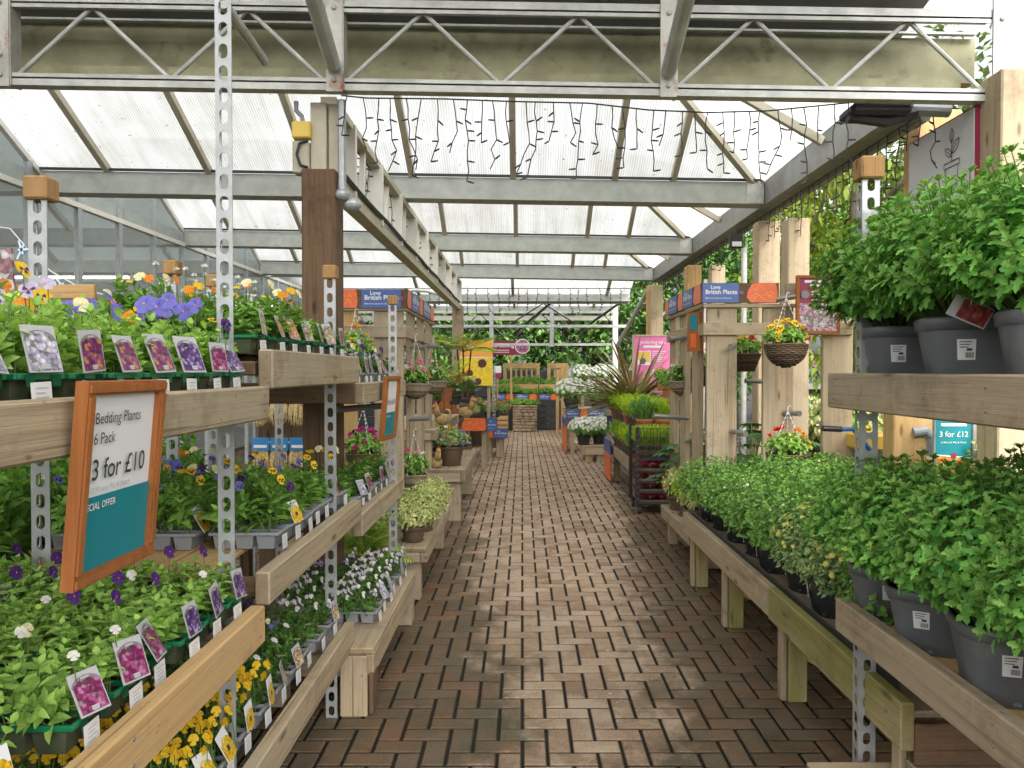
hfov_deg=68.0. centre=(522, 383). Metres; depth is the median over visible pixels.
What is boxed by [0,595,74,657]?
bedding tray
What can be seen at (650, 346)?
gardening poster
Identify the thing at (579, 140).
icicle lights
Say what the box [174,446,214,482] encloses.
bedding tray
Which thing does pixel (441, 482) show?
variegated plant
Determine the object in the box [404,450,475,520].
display bench
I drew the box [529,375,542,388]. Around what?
potted herb
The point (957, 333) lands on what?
potted chrysanthemum
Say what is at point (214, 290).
bedding tray
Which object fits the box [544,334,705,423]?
bronze phormium
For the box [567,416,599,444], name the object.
flowering chrysanthemum
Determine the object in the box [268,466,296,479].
bedding tray
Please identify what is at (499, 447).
display bench
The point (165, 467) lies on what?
bedding tray
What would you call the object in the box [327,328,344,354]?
bedding tray
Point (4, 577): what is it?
bedding tray
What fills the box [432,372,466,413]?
timber tub
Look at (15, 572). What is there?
bedding tray
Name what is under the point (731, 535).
potted chrysanthemum
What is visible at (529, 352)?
evergreen tree
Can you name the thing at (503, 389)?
potted herb
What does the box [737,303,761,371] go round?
hanging basket
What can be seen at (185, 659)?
bedding tray
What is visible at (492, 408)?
flower pot
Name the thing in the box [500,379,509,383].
potted herb
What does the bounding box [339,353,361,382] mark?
bedding tray
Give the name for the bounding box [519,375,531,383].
potted herb
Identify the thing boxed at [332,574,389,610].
bedding tray
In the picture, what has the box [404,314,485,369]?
evergreen tree
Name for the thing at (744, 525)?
potted chrysanthemum
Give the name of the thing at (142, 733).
display shelf
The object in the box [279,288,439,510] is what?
basket pergola
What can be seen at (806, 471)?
potted chrysanthemum
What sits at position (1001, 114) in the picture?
timber post
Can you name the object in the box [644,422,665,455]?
potted heather
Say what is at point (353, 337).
hanging basket
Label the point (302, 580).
bedding tray
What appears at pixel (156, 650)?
bedding tray
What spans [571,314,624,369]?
evergreen tree
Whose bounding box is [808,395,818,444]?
flower pot
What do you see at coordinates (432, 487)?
variegated plant
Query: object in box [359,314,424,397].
evergreen tree
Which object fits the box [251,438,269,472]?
bulb packet
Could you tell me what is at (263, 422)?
bulb packet
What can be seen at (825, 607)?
potted chrysanthemum
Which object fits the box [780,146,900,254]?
garden tree
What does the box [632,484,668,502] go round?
red bedding tray
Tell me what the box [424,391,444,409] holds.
flower pot
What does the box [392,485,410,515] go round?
variegated plant
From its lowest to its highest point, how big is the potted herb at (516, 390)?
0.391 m
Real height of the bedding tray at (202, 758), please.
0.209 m
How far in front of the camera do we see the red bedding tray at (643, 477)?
8.09 m
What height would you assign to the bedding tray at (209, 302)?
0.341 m
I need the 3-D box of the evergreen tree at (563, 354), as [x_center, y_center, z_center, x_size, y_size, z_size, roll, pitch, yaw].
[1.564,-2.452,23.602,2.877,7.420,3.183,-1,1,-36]
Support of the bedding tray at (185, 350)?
on the display shelf at (142, 733)
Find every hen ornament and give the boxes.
[432,401,452,426]
[432,446,441,467]
[456,395,475,418]
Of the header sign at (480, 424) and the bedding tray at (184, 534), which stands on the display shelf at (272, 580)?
the bedding tray at (184, 534)
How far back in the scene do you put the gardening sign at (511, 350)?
19.19 m
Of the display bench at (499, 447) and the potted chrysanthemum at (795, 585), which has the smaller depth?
the potted chrysanthemum at (795, 585)
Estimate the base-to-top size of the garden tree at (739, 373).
5.706 m
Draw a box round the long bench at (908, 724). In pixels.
[683,510,1003,767]
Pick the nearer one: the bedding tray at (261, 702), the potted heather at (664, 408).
the bedding tray at (261, 702)
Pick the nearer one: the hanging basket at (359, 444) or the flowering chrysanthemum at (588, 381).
the hanging basket at (359, 444)
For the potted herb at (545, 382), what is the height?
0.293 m
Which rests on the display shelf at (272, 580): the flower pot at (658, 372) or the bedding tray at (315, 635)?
the bedding tray at (315, 635)
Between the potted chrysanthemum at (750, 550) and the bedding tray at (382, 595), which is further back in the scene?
the potted chrysanthemum at (750, 550)
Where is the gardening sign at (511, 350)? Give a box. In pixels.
[493,339,529,405]
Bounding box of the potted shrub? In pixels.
[965,439,976,475]
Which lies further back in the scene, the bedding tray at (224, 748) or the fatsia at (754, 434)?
the fatsia at (754, 434)
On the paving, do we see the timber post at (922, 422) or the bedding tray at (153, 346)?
the timber post at (922, 422)
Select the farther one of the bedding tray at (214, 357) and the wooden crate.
the wooden crate
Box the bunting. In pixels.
[0,227,102,294]
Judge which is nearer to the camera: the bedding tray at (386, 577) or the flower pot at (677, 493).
the bedding tray at (386, 577)
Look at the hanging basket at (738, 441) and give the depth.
6.61 m
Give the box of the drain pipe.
[912,426,931,473]
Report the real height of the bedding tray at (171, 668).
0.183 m
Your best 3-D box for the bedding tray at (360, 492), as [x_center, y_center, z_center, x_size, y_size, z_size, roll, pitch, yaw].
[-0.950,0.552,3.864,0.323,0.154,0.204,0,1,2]
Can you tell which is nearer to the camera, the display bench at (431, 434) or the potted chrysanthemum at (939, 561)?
the potted chrysanthemum at (939, 561)
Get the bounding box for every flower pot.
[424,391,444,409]
[433,425,471,466]
[446,378,465,404]
[464,379,477,397]
[468,403,479,417]
[471,399,483,445]
[474,401,486,417]
[482,401,495,417]
[490,401,502,417]
[498,399,511,415]
[652,366,668,390]
[658,374,669,397]
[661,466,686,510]
[671,472,690,516]
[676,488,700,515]
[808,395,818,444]
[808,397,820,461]
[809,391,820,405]
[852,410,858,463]
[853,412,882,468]
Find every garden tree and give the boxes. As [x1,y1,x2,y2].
[673,230,752,397]
[675,232,752,429]
[728,176,884,397]
[777,140,903,396]
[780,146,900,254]
[835,23,991,228]
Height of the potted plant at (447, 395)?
0.553 m
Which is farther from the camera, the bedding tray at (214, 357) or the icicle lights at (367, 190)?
the icicle lights at (367, 190)
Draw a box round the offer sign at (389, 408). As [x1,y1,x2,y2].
[378,376,400,440]
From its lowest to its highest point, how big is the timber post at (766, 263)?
2.957 m
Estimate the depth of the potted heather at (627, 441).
8.71 m
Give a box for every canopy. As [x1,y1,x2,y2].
[0,0,975,284]
[157,275,650,346]
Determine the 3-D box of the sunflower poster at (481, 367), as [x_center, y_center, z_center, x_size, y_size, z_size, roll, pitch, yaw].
[-0.711,-0.040,11.770,0.505,1.265,0.062,0,1,0]
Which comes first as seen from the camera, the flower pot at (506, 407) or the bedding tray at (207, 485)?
the bedding tray at (207, 485)
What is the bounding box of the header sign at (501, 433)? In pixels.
[481,428,507,437]
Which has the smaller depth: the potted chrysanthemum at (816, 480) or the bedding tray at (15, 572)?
the bedding tray at (15, 572)
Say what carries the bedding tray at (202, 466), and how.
on the display shelf at (272, 580)
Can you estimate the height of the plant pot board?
0.565 m
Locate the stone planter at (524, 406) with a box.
[509,397,540,431]
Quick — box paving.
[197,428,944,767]
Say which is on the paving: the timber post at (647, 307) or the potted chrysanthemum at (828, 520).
the timber post at (647, 307)
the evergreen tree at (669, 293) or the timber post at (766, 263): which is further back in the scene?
the evergreen tree at (669, 293)
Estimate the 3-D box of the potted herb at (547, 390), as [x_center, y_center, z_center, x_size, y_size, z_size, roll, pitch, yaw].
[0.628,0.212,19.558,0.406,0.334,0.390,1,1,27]
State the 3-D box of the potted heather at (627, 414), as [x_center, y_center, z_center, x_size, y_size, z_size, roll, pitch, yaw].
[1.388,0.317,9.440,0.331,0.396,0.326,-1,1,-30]
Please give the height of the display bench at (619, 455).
0.500 m
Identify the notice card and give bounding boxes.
[494,366,500,400]
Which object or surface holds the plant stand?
on the paving
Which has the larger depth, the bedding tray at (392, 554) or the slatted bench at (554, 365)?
the slatted bench at (554, 365)
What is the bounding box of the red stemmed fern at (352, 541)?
[345,521,414,566]
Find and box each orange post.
[562,415,565,451]
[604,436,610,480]
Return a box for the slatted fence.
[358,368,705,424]
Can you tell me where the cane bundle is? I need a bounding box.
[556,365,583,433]
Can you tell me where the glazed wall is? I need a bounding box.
[0,118,301,471]
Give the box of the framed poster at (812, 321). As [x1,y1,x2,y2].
[795,275,839,333]
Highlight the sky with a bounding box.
[0,0,1023,369]
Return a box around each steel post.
[612,304,617,383]
[703,279,707,444]
[740,247,746,453]
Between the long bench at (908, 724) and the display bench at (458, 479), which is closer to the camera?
the long bench at (908, 724)
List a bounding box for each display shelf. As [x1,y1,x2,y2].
[0,0,268,767]
[8,260,360,767]
[238,548,254,606]
[241,295,405,602]
[807,156,1023,767]
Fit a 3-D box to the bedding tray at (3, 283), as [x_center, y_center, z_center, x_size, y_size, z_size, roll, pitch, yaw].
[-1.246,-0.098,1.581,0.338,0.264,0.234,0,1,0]
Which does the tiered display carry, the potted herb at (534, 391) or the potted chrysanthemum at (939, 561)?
the potted herb at (534, 391)
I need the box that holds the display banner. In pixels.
[0,248,96,298]
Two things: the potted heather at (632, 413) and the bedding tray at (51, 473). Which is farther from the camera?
the potted heather at (632, 413)
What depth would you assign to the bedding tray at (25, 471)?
3.08 m
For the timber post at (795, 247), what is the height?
2.824 m
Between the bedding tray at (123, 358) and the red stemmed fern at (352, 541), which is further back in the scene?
the red stemmed fern at (352, 541)
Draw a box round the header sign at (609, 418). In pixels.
[607,416,611,428]
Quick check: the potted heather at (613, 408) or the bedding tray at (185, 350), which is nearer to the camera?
the bedding tray at (185, 350)
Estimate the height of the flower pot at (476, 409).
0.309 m
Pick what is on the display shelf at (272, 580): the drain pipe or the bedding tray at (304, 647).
the bedding tray at (304, 647)
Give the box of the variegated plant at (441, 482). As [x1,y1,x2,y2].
[407,474,453,496]
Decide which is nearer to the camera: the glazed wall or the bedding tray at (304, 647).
the bedding tray at (304, 647)
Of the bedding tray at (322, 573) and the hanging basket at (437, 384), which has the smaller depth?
the bedding tray at (322, 573)
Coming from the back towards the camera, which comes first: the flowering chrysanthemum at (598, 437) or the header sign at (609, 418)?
the flowering chrysanthemum at (598, 437)
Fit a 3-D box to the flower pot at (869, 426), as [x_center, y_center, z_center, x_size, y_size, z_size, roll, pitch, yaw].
[3.297,0.439,7.004,0.461,0.677,0.469,0,1,0]
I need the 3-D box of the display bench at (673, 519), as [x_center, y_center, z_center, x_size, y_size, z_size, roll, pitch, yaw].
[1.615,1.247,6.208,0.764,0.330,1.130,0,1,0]
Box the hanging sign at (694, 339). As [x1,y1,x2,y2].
[687,312,701,351]
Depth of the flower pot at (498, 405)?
12.94 m
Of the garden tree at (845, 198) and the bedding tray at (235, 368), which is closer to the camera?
the bedding tray at (235, 368)
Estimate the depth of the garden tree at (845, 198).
7.98 m
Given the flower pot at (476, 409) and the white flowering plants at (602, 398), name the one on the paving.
the white flowering plants at (602, 398)
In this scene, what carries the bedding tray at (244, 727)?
on the display shelf at (272, 580)
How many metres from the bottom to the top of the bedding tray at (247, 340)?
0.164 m
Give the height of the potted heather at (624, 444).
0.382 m
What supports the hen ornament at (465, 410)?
on the display bench at (431, 434)
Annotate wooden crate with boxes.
[497,416,507,427]
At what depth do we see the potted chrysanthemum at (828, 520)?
2.53 m
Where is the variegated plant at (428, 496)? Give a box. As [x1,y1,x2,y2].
[397,487,450,531]
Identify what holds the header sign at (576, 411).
attached to the display bench at (572, 436)
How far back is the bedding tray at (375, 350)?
4.63 m
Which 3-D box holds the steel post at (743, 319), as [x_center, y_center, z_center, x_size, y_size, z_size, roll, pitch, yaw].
[2.390,-0.048,8.200,0.057,2.850,0.060,0,1,0]
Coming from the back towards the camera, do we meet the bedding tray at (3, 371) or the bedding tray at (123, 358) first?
the bedding tray at (123, 358)
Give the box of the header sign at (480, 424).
[455,418,496,430]
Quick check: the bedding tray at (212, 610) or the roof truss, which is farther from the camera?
the roof truss
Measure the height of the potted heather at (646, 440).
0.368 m
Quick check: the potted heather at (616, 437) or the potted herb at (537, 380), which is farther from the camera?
the potted herb at (537, 380)
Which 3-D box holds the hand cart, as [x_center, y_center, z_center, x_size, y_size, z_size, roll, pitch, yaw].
[2.554,0.858,5.679,0.462,1.121,0.731,1,1,34]
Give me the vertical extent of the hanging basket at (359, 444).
0.511 m
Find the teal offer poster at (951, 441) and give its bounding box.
[932,420,976,476]
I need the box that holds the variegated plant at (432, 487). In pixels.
[403,481,450,502]
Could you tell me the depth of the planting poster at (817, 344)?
8.00 m
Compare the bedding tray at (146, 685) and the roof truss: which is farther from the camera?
the roof truss
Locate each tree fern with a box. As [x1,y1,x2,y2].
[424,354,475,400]
[433,332,497,410]
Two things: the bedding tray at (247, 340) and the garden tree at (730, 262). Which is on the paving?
the garden tree at (730, 262)
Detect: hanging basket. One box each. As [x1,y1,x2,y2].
[344,308,375,356]
[344,411,384,464]
[404,333,431,398]
[404,428,430,490]
[425,335,446,394]
[667,364,691,395]
[691,348,705,386]
[736,427,745,454]
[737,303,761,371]
[761,292,812,367]
[761,405,813,467]
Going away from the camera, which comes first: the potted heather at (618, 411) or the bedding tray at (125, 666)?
the bedding tray at (125, 666)
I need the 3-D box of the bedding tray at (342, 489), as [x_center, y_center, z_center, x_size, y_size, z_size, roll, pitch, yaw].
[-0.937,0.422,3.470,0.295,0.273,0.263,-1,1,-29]
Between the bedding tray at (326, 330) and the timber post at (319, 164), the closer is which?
the bedding tray at (326, 330)
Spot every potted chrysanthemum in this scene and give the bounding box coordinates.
[673,455,746,521]
[685,465,751,530]
[695,469,766,543]
[710,475,806,557]
[723,483,811,573]
[735,453,803,479]
[746,455,826,488]
[749,495,838,593]
[757,460,845,495]
[768,502,849,618]
[783,474,853,503]
[796,451,869,473]
[799,454,936,621]
[803,538,853,600]
[806,451,845,467]
[808,201,932,373]
[817,460,882,480]
[827,449,997,658]
[830,563,893,625]
[850,162,1023,373]
[872,454,1023,709]
[913,140,1023,373]
[961,506,1023,659]
[963,442,1023,499]
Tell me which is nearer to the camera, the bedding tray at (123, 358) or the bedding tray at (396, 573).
the bedding tray at (123, 358)
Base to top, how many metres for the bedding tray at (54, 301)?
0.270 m
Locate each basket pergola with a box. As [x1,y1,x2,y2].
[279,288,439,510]
[652,283,855,568]
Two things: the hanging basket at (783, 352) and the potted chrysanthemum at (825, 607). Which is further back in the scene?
the hanging basket at (783, 352)
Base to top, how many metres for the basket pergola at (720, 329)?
2.185 m
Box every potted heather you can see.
[434,423,452,451]
[605,388,627,417]
[608,419,616,445]
[609,391,626,419]
[611,419,620,447]
[612,393,631,420]
[613,421,623,449]
[615,393,634,421]
[615,423,625,451]
[618,392,636,423]
[619,424,628,453]
[620,395,637,424]
[620,424,633,455]
[624,395,646,425]
[624,426,636,459]
[628,395,653,426]
[629,424,655,455]
[631,397,660,426]
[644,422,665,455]
[649,396,667,423]
[650,397,669,427]
[655,422,669,455]
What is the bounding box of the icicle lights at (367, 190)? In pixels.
[357,151,452,283]
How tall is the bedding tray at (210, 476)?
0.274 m
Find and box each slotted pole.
[492,367,494,417]
[571,362,572,397]
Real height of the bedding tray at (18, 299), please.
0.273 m
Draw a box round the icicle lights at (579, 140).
[336,95,855,184]
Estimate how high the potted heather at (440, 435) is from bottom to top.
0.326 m
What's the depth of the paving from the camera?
4.00 m
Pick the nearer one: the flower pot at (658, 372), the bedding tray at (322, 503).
the bedding tray at (322, 503)
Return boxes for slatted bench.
[503,363,539,406]
[547,363,567,406]
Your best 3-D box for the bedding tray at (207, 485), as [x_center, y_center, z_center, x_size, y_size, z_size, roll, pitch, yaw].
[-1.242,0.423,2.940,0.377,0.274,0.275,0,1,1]
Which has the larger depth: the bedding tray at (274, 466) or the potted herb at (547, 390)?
the potted herb at (547, 390)
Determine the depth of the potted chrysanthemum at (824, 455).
5.39 m
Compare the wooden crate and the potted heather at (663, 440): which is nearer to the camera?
the potted heather at (663, 440)
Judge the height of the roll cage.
0.927 m
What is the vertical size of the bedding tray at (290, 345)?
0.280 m
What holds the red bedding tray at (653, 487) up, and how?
on the roll cage
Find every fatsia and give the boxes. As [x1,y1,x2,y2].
[645,443,704,484]
[683,423,819,471]
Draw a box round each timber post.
[292,99,360,577]
[452,305,463,449]
[646,286,649,334]
[649,285,662,334]
[684,265,701,458]
[708,265,724,303]
[752,221,779,454]
[781,218,809,452]
[883,414,916,475]
[903,110,961,475]
[977,69,1023,477]
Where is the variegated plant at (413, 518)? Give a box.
[386,495,441,542]
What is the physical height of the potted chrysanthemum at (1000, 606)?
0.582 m
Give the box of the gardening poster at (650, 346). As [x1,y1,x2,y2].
[632,335,669,400]
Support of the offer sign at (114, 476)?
attached to the display shelf at (142, 733)
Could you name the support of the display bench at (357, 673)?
on the paving
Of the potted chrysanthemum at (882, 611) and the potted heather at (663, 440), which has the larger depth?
the potted heather at (663, 440)
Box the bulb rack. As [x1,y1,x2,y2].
[252,376,302,575]
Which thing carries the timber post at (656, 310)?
on the paving
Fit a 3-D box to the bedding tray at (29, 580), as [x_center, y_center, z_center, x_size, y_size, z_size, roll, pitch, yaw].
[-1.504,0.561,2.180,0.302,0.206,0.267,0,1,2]
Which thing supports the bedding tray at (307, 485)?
on the display shelf at (272, 580)
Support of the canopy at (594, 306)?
attached to the garden shop
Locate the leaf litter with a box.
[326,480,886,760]
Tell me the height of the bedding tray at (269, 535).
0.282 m
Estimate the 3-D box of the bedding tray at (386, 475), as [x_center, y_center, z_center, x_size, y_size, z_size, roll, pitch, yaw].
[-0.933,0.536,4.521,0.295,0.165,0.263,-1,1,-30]
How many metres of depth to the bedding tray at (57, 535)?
2.58 m
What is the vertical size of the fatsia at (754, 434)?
1.056 m
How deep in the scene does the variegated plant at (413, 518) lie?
5.10 m
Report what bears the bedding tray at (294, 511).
on the display shelf at (272, 580)
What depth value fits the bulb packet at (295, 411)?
5.22 m
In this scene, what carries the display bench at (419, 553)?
on the paving
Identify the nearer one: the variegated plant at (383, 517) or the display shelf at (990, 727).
the display shelf at (990, 727)
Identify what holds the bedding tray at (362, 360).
on the display shelf at (375, 508)
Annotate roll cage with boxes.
[629,423,679,513]
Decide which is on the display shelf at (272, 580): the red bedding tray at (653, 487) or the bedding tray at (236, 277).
the bedding tray at (236, 277)
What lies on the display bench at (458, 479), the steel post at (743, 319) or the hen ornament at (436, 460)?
the hen ornament at (436, 460)
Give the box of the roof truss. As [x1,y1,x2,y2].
[0,0,1010,104]
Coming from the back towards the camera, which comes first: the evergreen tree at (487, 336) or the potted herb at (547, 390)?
the evergreen tree at (487, 336)
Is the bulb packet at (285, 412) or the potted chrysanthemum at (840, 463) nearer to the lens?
the potted chrysanthemum at (840, 463)
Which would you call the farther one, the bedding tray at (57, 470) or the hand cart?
the hand cart
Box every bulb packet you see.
[250,407,269,425]
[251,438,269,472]
[269,404,288,424]
[270,438,288,470]
[288,404,302,426]
[288,438,302,472]
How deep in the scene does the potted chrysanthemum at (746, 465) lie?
5.16 m
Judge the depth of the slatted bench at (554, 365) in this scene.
20.07 m
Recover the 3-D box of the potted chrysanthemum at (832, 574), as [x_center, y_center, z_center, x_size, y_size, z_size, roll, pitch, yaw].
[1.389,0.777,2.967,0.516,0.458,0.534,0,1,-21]
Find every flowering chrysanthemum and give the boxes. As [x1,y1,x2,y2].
[553,377,587,408]
[566,364,593,383]
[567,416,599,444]
[583,378,614,408]
[587,415,610,443]
[590,363,618,379]
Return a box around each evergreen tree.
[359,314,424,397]
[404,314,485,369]
[404,323,470,365]
[464,314,517,397]
[466,314,560,369]
[514,314,582,369]
[520,314,611,397]
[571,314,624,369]
[572,279,672,369]
[618,282,675,346]
[658,262,702,363]
[738,231,780,419]
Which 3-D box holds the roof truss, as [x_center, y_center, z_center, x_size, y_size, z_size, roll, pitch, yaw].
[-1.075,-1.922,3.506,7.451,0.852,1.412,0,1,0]
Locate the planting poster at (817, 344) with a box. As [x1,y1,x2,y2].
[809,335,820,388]
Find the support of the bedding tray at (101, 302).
on the display shelf at (142, 733)
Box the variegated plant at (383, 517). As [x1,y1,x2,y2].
[361,510,394,542]
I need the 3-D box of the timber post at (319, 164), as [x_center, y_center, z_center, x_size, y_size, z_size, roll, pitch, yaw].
[-1.090,-0.065,4.309,0.380,3.020,0.210,0,1,0]
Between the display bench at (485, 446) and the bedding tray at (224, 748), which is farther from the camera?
the display bench at (485, 446)
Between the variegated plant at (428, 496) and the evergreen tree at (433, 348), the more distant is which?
the evergreen tree at (433, 348)
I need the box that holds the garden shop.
[0,132,299,426]
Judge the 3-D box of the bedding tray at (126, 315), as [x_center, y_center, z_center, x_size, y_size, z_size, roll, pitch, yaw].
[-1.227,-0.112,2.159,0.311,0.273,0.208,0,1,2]
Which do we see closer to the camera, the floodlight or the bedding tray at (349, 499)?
the bedding tray at (349, 499)
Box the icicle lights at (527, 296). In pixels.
[344,288,643,320]
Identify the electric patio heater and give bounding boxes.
[839,103,952,127]
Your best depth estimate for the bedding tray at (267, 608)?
3.33 m
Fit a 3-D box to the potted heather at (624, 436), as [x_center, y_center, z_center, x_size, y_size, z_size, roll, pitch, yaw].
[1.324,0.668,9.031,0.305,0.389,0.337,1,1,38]
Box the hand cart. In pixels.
[821,425,882,469]
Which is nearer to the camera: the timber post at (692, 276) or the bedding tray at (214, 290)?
the bedding tray at (214, 290)
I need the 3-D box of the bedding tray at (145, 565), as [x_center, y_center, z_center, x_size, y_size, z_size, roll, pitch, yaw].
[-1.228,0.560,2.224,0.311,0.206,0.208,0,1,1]
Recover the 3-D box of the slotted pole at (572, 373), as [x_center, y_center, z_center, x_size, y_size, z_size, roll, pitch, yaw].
[1.017,0.398,15.609,0.046,1.700,0.046,0,1,-22]
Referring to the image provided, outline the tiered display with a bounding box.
[491,384,560,429]
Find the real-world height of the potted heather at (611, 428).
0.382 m
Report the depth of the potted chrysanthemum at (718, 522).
5.05 m
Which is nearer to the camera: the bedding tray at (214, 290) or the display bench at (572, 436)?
the bedding tray at (214, 290)
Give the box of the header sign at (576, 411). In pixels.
[566,409,605,418]
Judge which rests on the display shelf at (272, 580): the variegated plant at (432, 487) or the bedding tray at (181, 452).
the bedding tray at (181, 452)
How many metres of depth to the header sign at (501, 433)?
13.28 m
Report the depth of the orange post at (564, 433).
13.87 m
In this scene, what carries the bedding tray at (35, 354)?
on the display shelf at (142, 733)
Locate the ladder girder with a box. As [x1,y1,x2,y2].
[320,97,461,309]
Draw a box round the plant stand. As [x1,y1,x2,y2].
[651,391,662,396]
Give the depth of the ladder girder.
6.50 m
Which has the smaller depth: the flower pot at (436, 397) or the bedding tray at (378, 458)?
the bedding tray at (378, 458)
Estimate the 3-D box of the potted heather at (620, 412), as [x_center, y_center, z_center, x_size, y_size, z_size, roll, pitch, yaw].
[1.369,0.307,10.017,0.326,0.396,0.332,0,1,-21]
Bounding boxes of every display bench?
[266,571,414,716]
[279,504,450,599]
[369,414,458,471]
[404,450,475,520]
[482,431,488,469]
[489,438,505,456]
[563,406,610,454]
[580,442,603,461]
[611,444,656,495]
[612,418,704,506]
[661,504,689,544]
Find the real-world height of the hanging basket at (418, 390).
0.550 m
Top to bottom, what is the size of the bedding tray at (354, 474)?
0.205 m
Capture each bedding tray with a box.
[0,261,106,397]
[0,281,7,314]
[0,291,64,400]
[0,334,8,387]
[0,464,55,561]
[0,473,22,558]
[0,543,61,608]
[0,554,28,606]
[0,566,104,642]
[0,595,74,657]
[0,614,34,689]
[0,623,150,718]
[0,637,110,754]
[0,711,25,767]
[1,279,52,372]
[1,458,69,552]
[2,277,142,380]
[3,462,43,531]
[5,461,67,532]
[10,287,92,371]
[10,728,104,767]
[11,293,113,371]
[11,551,132,629]
[13,589,170,687]
[22,313,176,390]
[27,704,129,767]
[29,457,67,483]
[40,558,159,597]
[42,472,68,549]
[63,296,144,336]
[71,571,205,663]
[72,292,205,390]
[81,569,223,641]
[87,272,180,336]
[105,298,228,389]
[105,682,154,728]
[121,676,154,710]
[124,261,225,330]
[125,545,246,623]
[143,274,204,334]
[145,728,215,767]
[147,702,236,767]
[148,655,189,688]
[154,468,214,549]
[155,304,244,387]
[156,464,217,539]
[159,459,170,494]
[160,456,187,487]
[161,449,210,490]
[162,433,201,470]
[162,439,184,475]
[162,458,239,523]
[165,648,200,671]
[173,304,269,353]
[173,678,254,755]
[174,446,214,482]
[177,285,238,315]
[183,467,294,549]
[191,273,255,305]
[194,658,274,728]
[199,455,255,502]
[202,450,274,489]
[209,279,294,354]
[212,280,272,308]
[212,284,303,355]
[227,655,286,705]
[235,463,309,539]
[236,454,324,524]
[239,594,251,612]
[241,601,275,630]
[244,636,303,685]
[245,289,317,356]
[253,618,312,667]
[254,488,312,531]
[265,612,325,651]
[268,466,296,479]
[270,593,339,637]
[272,319,324,353]
[273,459,324,475]
[275,447,338,510]
[278,579,330,614]
[284,468,329,517]
[290,570,338,596]
[297,318,335,354]
[301,445,347,504]
[302,561,345,589]
[316,554,350,580]
[321,474,356,511]
[324,583,381,622]
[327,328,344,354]
[330,459,376,496]
[331,566,392,602]
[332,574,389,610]
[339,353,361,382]
[339,479,367,505]
[341,466,383,491]
[341,472,372,501]
[344,334,368,382]
[344,351,381,381]
[344,460,388,486]
[344,559,394,592]
[345,547,358,579]
[347,338,387,380]
[350,339,392,378]
[350,342,373,381]
[350,451,393,482]
[352,546,406,577]
[354,552,402,584]
[364,353,398,375]
[632,454,669,470]
[632,474,669,491]
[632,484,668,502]
[633,464,666,481]
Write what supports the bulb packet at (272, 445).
hanging from the bulb rack
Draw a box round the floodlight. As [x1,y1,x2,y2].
[729,227,742,248]
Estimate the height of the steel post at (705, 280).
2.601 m
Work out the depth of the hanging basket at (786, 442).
5.25 m
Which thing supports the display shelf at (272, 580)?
on the paving
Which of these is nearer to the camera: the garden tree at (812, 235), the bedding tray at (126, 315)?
the bedding tray at (126, 315)
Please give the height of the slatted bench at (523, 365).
1.720 m
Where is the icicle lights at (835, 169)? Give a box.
[662,116,939,297]
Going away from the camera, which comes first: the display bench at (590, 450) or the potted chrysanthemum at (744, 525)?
the potted chrysanthemum at (744, 525)
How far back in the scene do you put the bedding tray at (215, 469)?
2.79 m
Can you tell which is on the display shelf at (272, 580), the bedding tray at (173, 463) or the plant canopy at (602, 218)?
the bedding tray at (173, 463)
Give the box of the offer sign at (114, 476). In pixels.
[59,379,167,593]
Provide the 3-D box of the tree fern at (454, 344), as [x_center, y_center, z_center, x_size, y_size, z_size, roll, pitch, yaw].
[-0.760,-0.167,9.560,0.908,1.004,0.864,0,1,0]
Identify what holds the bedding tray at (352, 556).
on the display bench at (357, 673)
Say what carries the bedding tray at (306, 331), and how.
on the display shelf at (272, 580)
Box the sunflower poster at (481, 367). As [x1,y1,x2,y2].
[460,341,492,417]
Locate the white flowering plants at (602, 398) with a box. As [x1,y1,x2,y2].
[551,356,662,433]
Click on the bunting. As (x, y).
(22, 249)
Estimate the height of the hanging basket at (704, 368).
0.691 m
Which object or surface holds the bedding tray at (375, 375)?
on the display shelf at (375, 508)
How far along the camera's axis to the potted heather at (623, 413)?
9.69 m
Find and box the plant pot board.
[909,105,979,218]
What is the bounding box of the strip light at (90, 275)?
[15,272,129,278]
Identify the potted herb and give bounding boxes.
[490,385,499,393]
[498,383,509,393]
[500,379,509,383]
[508,376,521,383]
[508,384,522,393]
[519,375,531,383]
[519,388,531,393]
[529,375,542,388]
[530,387,542,393]
[539,386,552,393]
[540,379,551,383]
[549,376,560,383]

